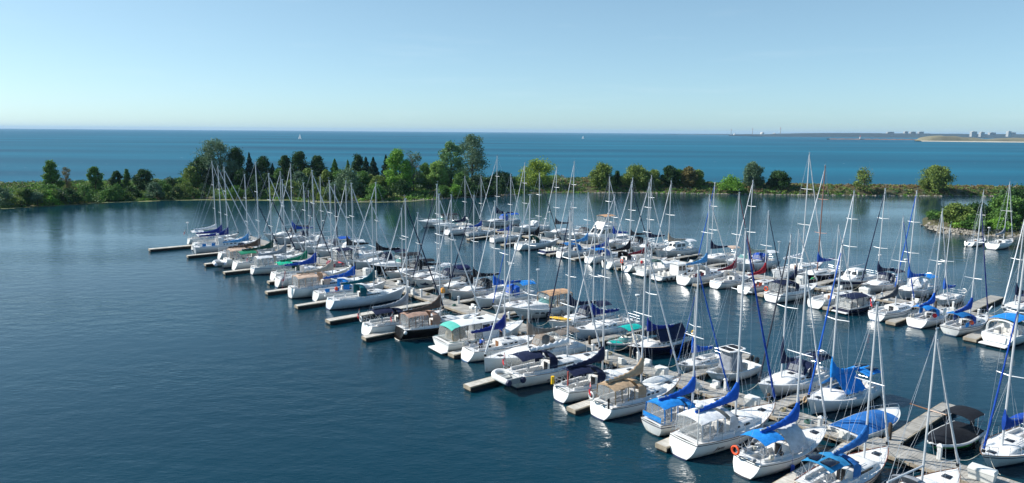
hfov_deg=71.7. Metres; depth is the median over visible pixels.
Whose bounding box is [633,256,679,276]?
cabin cruiser
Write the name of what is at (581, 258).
finger dock
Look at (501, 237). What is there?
sailboat
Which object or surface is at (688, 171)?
broadleaf tree
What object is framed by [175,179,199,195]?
shrub
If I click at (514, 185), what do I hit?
broadleaf tree
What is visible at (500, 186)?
shrub
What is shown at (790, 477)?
finger dock
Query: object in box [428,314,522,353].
trawler
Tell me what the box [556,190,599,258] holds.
sailboat
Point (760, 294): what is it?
finger dock
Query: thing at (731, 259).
cabin cruiser
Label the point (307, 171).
broadleaf tree
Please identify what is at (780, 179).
broadleaf tree
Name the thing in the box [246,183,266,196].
shrub
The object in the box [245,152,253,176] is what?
conifer tree
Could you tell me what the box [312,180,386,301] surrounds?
sailboat
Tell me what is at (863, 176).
half dead tree
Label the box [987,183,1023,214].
broadleaf tree
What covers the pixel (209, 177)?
broadleaf tree
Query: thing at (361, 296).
sailboat
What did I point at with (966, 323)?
sailboat
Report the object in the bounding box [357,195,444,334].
sailboat
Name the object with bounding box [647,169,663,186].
broadleaf tree
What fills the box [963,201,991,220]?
broadleaf tree
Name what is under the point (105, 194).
shrub
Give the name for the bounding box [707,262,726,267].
finger dock
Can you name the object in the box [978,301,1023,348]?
cabin cruiser
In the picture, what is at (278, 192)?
shrub
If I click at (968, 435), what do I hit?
runabout
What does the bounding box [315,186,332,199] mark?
shrub
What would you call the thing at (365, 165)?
conifer tree
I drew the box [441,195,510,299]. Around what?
sailboat
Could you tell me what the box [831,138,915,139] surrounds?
breakwater
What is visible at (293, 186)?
shrub
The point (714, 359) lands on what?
sailboat
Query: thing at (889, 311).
sailboat
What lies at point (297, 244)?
sailboat
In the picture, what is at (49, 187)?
shrub
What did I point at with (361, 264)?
sailboat
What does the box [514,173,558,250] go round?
sailboat
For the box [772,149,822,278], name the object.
sailboat
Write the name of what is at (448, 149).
poplar tree
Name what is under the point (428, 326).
sailboat
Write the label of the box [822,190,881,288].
sailboat
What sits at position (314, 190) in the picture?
shrub
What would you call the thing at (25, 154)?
lake water
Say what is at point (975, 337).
finger dock
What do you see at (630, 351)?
mooring pile
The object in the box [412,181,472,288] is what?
sailboat
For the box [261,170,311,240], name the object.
sailboat
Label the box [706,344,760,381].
console boat
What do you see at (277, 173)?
broadleaf tree
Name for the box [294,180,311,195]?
shrub
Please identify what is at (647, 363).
boarding steps
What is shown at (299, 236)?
sailboat
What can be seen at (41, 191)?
shrub
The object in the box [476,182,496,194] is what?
shrub
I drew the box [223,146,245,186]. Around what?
broadleaf tree
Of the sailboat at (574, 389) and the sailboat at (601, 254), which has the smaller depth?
the sailboat at (574, 389)
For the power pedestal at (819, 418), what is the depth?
51.75 m
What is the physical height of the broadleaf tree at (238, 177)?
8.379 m
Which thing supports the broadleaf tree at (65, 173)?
on the spit ground at (888, 191)
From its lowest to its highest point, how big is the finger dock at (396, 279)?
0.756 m
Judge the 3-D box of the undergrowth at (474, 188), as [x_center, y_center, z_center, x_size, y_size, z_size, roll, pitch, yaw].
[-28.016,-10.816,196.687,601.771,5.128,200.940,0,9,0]
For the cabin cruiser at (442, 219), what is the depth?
163.41 m
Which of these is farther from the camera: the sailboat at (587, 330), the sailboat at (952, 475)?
the sailboat at (587, 330)
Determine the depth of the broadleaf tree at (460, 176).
244.49 m
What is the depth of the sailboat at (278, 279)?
101.78 m
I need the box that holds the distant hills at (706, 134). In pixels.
[671,134,744,134]
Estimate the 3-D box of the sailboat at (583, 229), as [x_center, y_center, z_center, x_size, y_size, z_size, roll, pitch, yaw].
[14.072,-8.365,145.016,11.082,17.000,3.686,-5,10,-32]
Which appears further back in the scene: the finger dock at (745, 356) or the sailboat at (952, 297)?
the sailboat at (952, 297)
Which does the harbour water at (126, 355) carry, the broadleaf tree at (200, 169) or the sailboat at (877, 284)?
the sailboat at (877, 284)
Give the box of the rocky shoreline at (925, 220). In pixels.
[922,217,1022,236]
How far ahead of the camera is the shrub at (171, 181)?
235.59 m
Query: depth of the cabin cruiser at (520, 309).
84.61 m
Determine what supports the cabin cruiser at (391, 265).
on the harbour water at (126, 355)
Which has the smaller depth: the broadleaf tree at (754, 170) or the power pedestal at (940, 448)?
the power pedestal at (940, 448)
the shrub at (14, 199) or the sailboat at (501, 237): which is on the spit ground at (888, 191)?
the shrub at (14, 199)
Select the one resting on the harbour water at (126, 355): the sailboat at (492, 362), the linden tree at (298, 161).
the sailboat at (492, 362)
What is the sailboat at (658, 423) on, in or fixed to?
on the harbour water at (126, 355)
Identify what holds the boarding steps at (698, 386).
on the dock at (915, 458)
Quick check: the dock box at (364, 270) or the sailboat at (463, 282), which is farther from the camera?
the dock box at (364, 270)
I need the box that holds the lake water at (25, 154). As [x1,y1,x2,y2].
[0,129,1023,185]
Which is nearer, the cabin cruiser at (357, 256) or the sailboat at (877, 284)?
the sailboat at (877, 284)
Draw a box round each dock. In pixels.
[148,245,191,251]
[186,252,217,258]
[204,262,220,266]
[223,268,249,274]
[239,236,1019,482]
[265,288,287,295]
[267,280,274,284]
[294,300,325,309]
[325,301,431,324]
[361,330,394,341]
[388,278,402,281]
[418,287,435,292]
[448,334,526,358]
[456,298,475,304]
[463,374,501,391]
[466,234,508,240]
[481,227,998,322]
[498,311,516,317]
[500,241,525,246]
[546,252,555,256]
[566,381,642,415]
[571,255,588,260]
[583,326,647,346]
[655,407,742,452]
[668,253,701,260]
[683,353,749,379]
[692,280,709,287]
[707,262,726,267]
[757,288,776,297]
[773,442,857,482]
[775,379,837,408]
[815,276,838,285]
[822,298,850,311]
[876,289,893,295]
[883,402,953,444]
[885,308,924,326]
[958,295,1003,311]
[963,321,1001,343]
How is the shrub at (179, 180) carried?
on the spit ground at (888, 191)
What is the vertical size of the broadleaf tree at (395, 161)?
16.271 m
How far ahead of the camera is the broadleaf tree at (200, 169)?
249.30 m
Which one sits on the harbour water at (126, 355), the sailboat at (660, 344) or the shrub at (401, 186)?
the sailboat at (660, 344)
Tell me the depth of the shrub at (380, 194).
223.43 m
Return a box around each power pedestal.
[723,378,728,390]
[817,415,823,425]
[936,443,943,459]
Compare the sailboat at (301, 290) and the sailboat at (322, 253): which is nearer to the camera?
the sailboat at (301, 290)
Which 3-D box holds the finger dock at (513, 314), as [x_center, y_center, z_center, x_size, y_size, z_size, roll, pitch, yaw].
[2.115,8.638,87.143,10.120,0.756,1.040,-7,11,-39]
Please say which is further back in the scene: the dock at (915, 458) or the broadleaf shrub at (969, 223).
the broadleaf shrub at (969, 223)
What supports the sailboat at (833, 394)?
on the harbour water at (126, 355)
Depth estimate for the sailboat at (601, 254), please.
120.74 m
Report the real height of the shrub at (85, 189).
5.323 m
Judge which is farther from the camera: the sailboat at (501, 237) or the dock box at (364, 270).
the sailboat at (501, 237)
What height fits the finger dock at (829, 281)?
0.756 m
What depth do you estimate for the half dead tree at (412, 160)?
240.44 m
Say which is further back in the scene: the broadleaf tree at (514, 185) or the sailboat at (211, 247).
the broadleaf tree at (514, 185)
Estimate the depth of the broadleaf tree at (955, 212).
161.72 m
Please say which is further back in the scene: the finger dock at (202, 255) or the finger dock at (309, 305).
the finger dock at (202, 255)
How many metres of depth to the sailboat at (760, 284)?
99.30 m
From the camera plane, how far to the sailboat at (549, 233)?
147.95 m
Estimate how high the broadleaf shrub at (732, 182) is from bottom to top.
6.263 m
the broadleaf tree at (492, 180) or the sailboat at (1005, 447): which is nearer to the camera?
the sailboat at (1005, 447)
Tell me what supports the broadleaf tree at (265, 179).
on the spit ground at (888, 191)
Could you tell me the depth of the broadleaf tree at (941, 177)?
258.08 m
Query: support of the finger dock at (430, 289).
on the harbour water at (126, 355)
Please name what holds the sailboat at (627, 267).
on the harbour water at (126, 355)
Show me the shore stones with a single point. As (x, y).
(607, 192)
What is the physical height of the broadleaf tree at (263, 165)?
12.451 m
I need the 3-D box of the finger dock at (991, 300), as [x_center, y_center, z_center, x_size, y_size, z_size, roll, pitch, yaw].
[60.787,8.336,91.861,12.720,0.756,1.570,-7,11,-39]
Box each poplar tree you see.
[190,138,240,187]
[437,140,465,187]
[457,133,490,183]
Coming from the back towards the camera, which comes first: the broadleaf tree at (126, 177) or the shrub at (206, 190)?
the broadleaf tree at (126, 177)
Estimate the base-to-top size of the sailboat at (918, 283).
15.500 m
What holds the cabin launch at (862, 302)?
on the harbour water at (126, 355)
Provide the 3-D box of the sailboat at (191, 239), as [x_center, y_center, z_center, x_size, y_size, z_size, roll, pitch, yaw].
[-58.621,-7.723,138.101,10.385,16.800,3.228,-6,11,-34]
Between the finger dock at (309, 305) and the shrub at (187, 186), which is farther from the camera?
the shrub at (187, 186)
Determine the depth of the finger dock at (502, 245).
137.77 m
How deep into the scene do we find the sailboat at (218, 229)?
132.33 m
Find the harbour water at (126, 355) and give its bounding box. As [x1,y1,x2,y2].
[0,193,1023,482]
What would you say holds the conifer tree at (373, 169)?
on the spit ground at (888, 191)
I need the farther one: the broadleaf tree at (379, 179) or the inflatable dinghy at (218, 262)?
the broadleaf tree at (379, 179)
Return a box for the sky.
[0,0,1023,133]
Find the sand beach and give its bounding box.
[914,140,1023,142]
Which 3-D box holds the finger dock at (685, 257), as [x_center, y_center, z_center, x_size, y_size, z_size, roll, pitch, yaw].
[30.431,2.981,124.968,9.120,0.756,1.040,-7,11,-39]
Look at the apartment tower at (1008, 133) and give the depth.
5040.00 m
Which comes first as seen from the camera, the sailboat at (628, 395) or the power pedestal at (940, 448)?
the power pedestal at (940, 448)
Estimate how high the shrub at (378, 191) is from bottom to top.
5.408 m
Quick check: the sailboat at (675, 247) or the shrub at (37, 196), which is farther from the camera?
the shrub at (37, 196)
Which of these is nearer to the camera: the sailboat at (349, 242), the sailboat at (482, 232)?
the sailboat at (349, 242)
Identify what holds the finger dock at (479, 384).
on the harbour water at (126, 355)
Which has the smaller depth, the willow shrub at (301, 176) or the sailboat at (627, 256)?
the sailboat at (627, 256)
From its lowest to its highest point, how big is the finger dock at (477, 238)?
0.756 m
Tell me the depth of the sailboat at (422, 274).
102.89 m
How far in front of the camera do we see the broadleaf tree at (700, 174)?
266.59 m
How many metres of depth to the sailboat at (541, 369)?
63.20 m
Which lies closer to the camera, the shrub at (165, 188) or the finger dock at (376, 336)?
the finger dock at (376, 336)
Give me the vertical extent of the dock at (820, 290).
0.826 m
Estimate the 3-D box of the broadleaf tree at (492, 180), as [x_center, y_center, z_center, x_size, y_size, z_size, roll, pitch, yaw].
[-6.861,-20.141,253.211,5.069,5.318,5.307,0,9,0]
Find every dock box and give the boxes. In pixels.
[362,267,369,275]
[654,365,668,375]
[744,394,760,406]
[796,275,804,283]
[859,287,870,293]
[967,462,998,482]
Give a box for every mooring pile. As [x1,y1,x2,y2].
[629,346,631,357]
[888,422,892,439]
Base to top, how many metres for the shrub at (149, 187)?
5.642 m
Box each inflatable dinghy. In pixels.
[212,260,226,265]
[326,260,344,266]
[491,368,525,386]
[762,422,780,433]
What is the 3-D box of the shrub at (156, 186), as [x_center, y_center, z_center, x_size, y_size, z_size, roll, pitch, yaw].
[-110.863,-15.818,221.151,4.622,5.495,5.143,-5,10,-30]
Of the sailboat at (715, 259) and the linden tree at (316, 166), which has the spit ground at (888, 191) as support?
the linden tree at (316, 166)
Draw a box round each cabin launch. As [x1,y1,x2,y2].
[651,262,692,281]
[831,292,875,314]
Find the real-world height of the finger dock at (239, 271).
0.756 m
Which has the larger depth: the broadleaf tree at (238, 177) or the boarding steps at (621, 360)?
the broadleaf tree at (238, 177)
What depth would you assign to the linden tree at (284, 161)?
255.25 m
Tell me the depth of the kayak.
78.83 m
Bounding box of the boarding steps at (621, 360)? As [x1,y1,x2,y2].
[618,357,626,364]
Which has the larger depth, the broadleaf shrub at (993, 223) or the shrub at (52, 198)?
the shrub at (52, 198)
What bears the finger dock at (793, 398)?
on the harbour water at (126, 355)
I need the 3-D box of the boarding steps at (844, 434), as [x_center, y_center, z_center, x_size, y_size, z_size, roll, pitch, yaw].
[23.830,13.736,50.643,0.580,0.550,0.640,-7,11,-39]
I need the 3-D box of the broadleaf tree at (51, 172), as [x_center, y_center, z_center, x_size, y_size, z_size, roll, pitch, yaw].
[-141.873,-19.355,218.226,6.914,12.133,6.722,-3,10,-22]
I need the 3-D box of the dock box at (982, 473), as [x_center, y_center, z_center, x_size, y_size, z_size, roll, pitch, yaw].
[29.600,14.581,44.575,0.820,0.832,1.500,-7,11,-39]
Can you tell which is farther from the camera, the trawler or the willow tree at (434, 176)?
the willow tree at (434, 176)
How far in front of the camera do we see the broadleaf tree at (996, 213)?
159.74 m
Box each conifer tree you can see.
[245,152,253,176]
[330,158,339,173]
[361,157,368,172]
[368,157,380,175]
[381,155,389,176]
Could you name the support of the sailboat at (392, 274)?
on the harbour water at (126, 355)
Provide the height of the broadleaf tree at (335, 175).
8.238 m
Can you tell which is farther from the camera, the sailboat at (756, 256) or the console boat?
the sailboat at (756, 256)
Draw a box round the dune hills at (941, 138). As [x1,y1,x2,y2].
[915,135,1023,141]
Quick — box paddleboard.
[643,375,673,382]
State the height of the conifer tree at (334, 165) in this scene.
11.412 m
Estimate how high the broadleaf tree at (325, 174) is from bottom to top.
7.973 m
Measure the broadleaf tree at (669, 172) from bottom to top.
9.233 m
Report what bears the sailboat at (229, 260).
on the harbour water at (126, 355)
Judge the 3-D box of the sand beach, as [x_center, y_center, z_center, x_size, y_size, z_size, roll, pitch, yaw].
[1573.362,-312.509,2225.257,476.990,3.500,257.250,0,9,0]
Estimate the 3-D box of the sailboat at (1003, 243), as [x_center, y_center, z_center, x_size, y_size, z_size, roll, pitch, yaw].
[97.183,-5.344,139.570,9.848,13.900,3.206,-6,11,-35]
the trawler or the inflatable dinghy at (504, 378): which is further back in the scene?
the trawler
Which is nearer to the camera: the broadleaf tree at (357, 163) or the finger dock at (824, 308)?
the finger dock at (824, 308)
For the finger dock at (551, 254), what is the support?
on the harbour water at (126, 355)
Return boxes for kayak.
[550,316,571,319]
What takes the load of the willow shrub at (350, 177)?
on the spit ground at (888, 191)
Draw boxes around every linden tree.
[274,155,290,181]
[286,151,308,179]
[308,155,327,179]
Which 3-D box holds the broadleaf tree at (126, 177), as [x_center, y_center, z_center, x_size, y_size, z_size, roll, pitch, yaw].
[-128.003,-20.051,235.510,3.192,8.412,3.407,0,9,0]
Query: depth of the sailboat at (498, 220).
165.78 m
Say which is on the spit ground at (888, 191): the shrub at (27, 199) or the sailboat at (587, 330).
the shrub at (27, 199)
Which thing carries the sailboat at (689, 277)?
on the harbour water at (126, 355)
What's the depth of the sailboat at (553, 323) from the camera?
79.44 m
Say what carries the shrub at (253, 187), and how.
on the spit ground at (888, 191)
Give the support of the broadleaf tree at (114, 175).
on the spit ground at (888, 191)
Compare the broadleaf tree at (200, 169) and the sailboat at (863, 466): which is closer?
the sailboat at (863, 466)
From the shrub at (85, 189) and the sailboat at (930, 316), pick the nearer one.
the sailboat at (930, 316)
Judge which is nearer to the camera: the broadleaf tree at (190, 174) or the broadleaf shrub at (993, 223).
the broadleaf shrub at (993, 223)
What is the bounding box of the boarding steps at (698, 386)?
[696,382,701,389]
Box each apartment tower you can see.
[969,131,976,136]
[978,132,984,136]
[1006,131,1011,136]
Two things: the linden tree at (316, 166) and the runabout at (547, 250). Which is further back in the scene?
the linden tree at (316, 166)
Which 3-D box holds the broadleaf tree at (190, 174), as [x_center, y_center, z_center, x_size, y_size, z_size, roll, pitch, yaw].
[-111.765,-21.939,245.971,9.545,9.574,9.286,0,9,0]
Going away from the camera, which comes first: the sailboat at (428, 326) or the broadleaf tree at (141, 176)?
the sailboat at (428, 326)
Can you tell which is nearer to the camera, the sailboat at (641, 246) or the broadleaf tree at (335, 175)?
the sailboat at (641, 246)
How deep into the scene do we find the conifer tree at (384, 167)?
252.29 m
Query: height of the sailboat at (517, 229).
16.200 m
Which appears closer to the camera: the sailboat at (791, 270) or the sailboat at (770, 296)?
the sailboat at (770, 296)
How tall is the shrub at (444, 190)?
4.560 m
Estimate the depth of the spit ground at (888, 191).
261.22 m
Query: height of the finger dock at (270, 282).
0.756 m
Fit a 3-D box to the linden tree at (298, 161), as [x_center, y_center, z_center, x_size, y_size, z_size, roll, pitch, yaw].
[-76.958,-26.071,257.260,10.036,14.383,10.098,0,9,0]
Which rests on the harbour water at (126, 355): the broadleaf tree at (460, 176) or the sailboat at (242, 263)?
the sailboat at (242, 263)
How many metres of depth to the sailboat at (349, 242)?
120.29 m
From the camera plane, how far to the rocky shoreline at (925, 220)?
160.76 m
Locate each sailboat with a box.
[184,161,238,244]
[191,166,251,249]
[192,167,262,253]
[216,174,277,259]
[222,162,295,267]
[232,173,303,269]
[247,177,321,274]
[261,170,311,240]
[270,183,333,279]
[275,164,324,244]
[275,170,348,287]
[282,177,371,298]
[290,191,340,249]
[303,174,352,253]
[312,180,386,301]
[316,184,368,256]
[324,201,405,309]
[329,187,383,257]
[352,182,410,269]
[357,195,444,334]
[382,205,438,278]
[391,190,480,340]
[399,212,452,284]
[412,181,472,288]
[426,195,492,294]
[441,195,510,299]
[444,174,485,235]
[461,208,540,362]
[464,197,539,307]
[465,176,495,236]
[477,154,520,226]
[483,221,540,313]
[484,190,585,372]
[490,174,527,242]
[502,210,612,388]
[512,163,550,232]
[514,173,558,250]
[540,197,616,327]
[543,167,578,237]
[551,229,650,403]
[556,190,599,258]
[559,161,595,240]
[572,225,640,339]
[583,177,626,263]
[588,231,680,420]
[595,194,631,247]
[602,183,653,269]
[610,178,654,250]
[620,182,667,272]
[625,241,694,356]
[627,175,672,253]
[641,259,740,436]
[655,181,698,257]
[669,222,783,460]
[674,290,720,373]
[676,194,728,285]
[694,182,742,264]
[710,192,759,288]
[731,259,843,479]
[733,177,780,270]
[737,206,781,294]
[747,233,831,397]
[764,226,825,302]
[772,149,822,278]
[791,237,884,414]
[794,295,914,482]
[797,162,842,281]
[807,223,852,309]
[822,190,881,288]
[852,185,907,293]
[868,212,914,321]
[883,322,968,482]
[894,187,941,298]
[907,206,949,328]
[926,225,966,305]
[940,201,997,336]
[964,188,985,246]
[969,254,1023,468]
[985,181,1013,249]
[993,220,1023,314]
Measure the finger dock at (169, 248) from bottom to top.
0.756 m
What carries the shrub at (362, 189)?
on the spit ground at (888, 191)
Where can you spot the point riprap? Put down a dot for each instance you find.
(931, 228)
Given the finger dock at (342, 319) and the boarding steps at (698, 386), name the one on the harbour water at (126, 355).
the finger dock at (342, 319)
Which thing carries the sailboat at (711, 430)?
on the harbour water at (126, 355)
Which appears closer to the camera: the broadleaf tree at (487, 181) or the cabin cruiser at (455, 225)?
the cabin cruiser at (455, 225)
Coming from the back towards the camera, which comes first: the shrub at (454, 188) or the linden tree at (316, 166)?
the linden tree at (316, 166)
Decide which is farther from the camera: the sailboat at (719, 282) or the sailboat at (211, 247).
the sailboat at (211, 247)
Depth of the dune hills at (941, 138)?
2442.98 m
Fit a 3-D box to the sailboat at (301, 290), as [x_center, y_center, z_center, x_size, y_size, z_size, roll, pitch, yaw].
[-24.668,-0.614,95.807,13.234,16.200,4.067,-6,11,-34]
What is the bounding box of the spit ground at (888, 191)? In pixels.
[14,177,1023,206]
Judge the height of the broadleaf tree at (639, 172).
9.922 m
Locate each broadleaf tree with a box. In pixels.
[40,159,65,190]
[59,167,72,189]
[85,166,103,192]
[108,170,124,189]
[123,169,132,189]
[130,168,155,189]
[179,157,220,186]
[181,164,202,187]
[204,169,222,183]
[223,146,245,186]
[232,168,250,188]
[249,174,262,190]
[251,155,272,176]
[257,172,276,188]
[272,168,286,183]
[284,167,298,179]
[302,167,318,183]
[316,169,333,186]
[332,169,345,187]
[350,152,365,173]
[355,170,370,185]
[368,175,387,187]
[383,147,416,191]
[412,172,426,189]
[420,162,431,186]
[453,171,468,189]
[484,179,492,190]
[488,170,517,186]
[490,178,497,189]
[507,176,518,188]
[517,155,557,186]
[587,161,616,186]
[613,170,621,185]
[619,163,653,187]
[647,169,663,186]
[659,165,678,186]
[672,169,685,185]
[679,166,698,186]
[689,169,704,185]
[742,161,765,187]
[766,170,792,188]
[915,164,956,191]
[938,202,977,226]
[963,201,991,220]
[986,207,1022,224]
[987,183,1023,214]
[988,193,1023,222]
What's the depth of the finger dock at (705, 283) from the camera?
102.89 m
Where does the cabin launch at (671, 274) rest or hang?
on the harbour water at (126, 355)
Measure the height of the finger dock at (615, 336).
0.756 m
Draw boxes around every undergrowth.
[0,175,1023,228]
[0,175,1023,230]
[8,175,1002,202]
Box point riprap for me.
[921,221,1022,236]
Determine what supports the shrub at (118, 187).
on the spit ground at (888, 191)
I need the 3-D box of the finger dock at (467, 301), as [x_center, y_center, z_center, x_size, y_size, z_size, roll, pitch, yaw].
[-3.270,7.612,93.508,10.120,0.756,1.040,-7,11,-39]
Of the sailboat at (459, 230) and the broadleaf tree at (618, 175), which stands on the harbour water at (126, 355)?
the sailboat at (459, 230)
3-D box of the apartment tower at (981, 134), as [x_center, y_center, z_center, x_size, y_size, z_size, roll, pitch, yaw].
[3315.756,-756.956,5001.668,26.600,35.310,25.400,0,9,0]
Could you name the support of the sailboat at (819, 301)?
on the harbour water at (126, 355)
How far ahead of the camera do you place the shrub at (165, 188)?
227.83 m
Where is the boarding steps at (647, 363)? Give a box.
[644,358,650,366]
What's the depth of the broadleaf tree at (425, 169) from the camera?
250.60 m
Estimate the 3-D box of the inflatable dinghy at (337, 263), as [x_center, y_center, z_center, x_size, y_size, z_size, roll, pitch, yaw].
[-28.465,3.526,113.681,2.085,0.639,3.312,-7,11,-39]
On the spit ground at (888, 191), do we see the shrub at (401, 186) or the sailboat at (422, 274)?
the shrub at (401, 186)
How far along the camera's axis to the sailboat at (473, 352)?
69.67 m
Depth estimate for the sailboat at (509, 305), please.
86.15 m
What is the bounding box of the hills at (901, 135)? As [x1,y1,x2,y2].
[729,133,1023,137]
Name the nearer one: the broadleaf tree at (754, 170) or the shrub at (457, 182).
the shrub at (457, 182)
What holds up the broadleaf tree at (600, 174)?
on the spit ground at (888, 191)
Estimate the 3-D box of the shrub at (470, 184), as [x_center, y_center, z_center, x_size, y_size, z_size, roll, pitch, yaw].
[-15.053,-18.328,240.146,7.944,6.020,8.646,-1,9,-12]
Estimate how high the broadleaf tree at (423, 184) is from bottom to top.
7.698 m
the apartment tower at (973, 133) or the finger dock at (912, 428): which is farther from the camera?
the apartment tower at (973, 133)
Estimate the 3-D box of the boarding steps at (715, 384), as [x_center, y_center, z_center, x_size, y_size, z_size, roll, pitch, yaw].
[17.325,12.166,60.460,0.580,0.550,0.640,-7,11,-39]
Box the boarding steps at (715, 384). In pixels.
[710,380,719,388]
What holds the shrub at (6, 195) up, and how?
on the spit ground at (888, 191)
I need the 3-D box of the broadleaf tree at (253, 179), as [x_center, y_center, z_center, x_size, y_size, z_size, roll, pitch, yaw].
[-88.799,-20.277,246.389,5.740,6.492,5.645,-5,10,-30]
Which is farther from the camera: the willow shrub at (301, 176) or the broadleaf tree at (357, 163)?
the broadleaf tree at (357, 163)
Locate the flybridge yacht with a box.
[577,213,628,243]
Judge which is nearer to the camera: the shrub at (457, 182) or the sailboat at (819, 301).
the sailboat at (819, 301)
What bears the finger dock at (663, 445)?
on the harbour water at (126, 355)
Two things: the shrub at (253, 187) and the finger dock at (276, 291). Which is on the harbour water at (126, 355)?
the finger dock at (276, 291)
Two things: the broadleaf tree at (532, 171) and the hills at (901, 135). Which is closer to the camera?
the broadleaf tree at (532, 171)
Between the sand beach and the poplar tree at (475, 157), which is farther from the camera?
the sand beach
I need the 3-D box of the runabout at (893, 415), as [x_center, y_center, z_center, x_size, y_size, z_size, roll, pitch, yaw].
[26.824,13.656,53.081,7.800,1.834,3.222,-5,11,-33]
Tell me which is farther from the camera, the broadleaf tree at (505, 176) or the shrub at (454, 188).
the broadleaf tree at (505, 176)
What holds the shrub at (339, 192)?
on the spit ground at (888, 191)
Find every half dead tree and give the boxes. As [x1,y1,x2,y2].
[401,150,423,190]
[853,166,874,191]
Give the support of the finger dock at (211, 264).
on the harbour water at (126, 355)
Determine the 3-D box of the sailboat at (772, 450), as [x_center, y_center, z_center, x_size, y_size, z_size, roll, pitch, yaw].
[18.761,8.223,47.383,9.649,14.200,3.476,-5,11,-33]
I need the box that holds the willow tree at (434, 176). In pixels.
[425,159,448,189]
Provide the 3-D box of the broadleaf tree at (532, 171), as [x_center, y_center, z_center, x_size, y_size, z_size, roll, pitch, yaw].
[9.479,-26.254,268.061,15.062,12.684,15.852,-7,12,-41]
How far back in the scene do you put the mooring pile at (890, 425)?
50.32 m
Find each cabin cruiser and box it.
[328,247,381,266]
[370,246,423,273]
[418,210,461,227]
[432,217,471,230]
[512,283,577,319]
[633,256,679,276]
[725,253,750,269]
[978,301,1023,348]
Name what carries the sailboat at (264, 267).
on the harbour water at (126, 355)
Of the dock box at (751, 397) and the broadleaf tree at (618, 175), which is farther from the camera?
the broadleaf tree at (618, 175)
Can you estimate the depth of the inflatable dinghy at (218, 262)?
113.11 m
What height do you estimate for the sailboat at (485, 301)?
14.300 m
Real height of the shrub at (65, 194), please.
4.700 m
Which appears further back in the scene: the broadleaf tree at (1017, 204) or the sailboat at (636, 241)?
the broadleaf tree at (1017, 204)
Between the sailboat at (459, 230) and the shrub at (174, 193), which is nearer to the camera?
the sailboat at (459, 230)
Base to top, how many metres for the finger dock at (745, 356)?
0.756 m
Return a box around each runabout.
[538,245,567,254]
[607,324,649,350]
[827,403,900,438]
[927,405,986,452]
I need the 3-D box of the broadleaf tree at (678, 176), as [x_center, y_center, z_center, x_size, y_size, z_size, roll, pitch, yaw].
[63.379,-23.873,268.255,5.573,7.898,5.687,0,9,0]
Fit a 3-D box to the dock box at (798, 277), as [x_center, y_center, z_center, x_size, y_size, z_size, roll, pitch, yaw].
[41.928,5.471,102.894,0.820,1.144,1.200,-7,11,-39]
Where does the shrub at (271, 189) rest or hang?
on the spit ground at (888, 191)
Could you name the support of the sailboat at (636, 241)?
on the harbour water at (126, 355)
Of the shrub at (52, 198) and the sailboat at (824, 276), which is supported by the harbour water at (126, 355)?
the sailboat at (824, 276)
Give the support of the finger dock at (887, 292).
on the harbour water at (126, 355)
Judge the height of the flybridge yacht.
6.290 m
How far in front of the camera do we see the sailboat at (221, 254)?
122.52 m
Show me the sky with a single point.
(544, 66)
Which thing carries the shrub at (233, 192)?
on the spit ground at (888, 191)
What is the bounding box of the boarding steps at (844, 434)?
[839,429,850,438]
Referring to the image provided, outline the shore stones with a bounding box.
[312,192,994,201]
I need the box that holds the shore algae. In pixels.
[0,195,501,208]
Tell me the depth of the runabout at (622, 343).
72.35 m
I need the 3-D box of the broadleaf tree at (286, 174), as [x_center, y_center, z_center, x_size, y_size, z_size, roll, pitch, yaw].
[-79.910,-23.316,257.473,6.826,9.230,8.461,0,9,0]
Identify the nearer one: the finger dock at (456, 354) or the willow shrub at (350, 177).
the finger dock at (456, 354)
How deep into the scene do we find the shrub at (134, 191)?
220.75 m
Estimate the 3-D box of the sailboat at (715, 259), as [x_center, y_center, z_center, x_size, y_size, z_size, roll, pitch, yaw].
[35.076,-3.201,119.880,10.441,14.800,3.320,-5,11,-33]
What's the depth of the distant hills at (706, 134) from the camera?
8691.65 m
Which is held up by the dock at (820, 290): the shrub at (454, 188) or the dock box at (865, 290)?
the dock box at (865, 290)
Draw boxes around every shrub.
[0,187,14,205]
[6,188,34,205]
[19,188,33,204]
[29,191,45,204]
[35,189,51,203]
[42,188,59,203]
[45,183,55,191]
[45,188,65,202]
[55,187,82,202]
[76,185,92,201]
[99,186,126,199]
[110,182,125,198]
[123,186,142,197]
[144,181,162,197]
[149,183,164,199]
[159,181,171,193]
[162,176,179,189]
[169,186,183,196]
[175,177,186,184]
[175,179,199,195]
[197,182,212,196]
[226,185,244,196]
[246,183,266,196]
[246,184,262,196]
[267,183,281,196]
[272,182,290,196]
[281,179,300,194]
[289,171,307,189]
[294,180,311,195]
[309,183,324,197]
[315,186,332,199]
[324,182,340,199]
[327,165,365,195]
[329,188,349,199]
[352,183,370,195]
[365,183,388,199]
[369,184,384,199]
[382,186,394,197]
[391,179,412,195]
[437,185,454,196]
[449,184,462,195]
[451,177,460,185]
[459,178,478,195]
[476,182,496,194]
[492,178,509,193]
[716,174,746,190]
[960,213,988,229]
[985,217,1014,230]

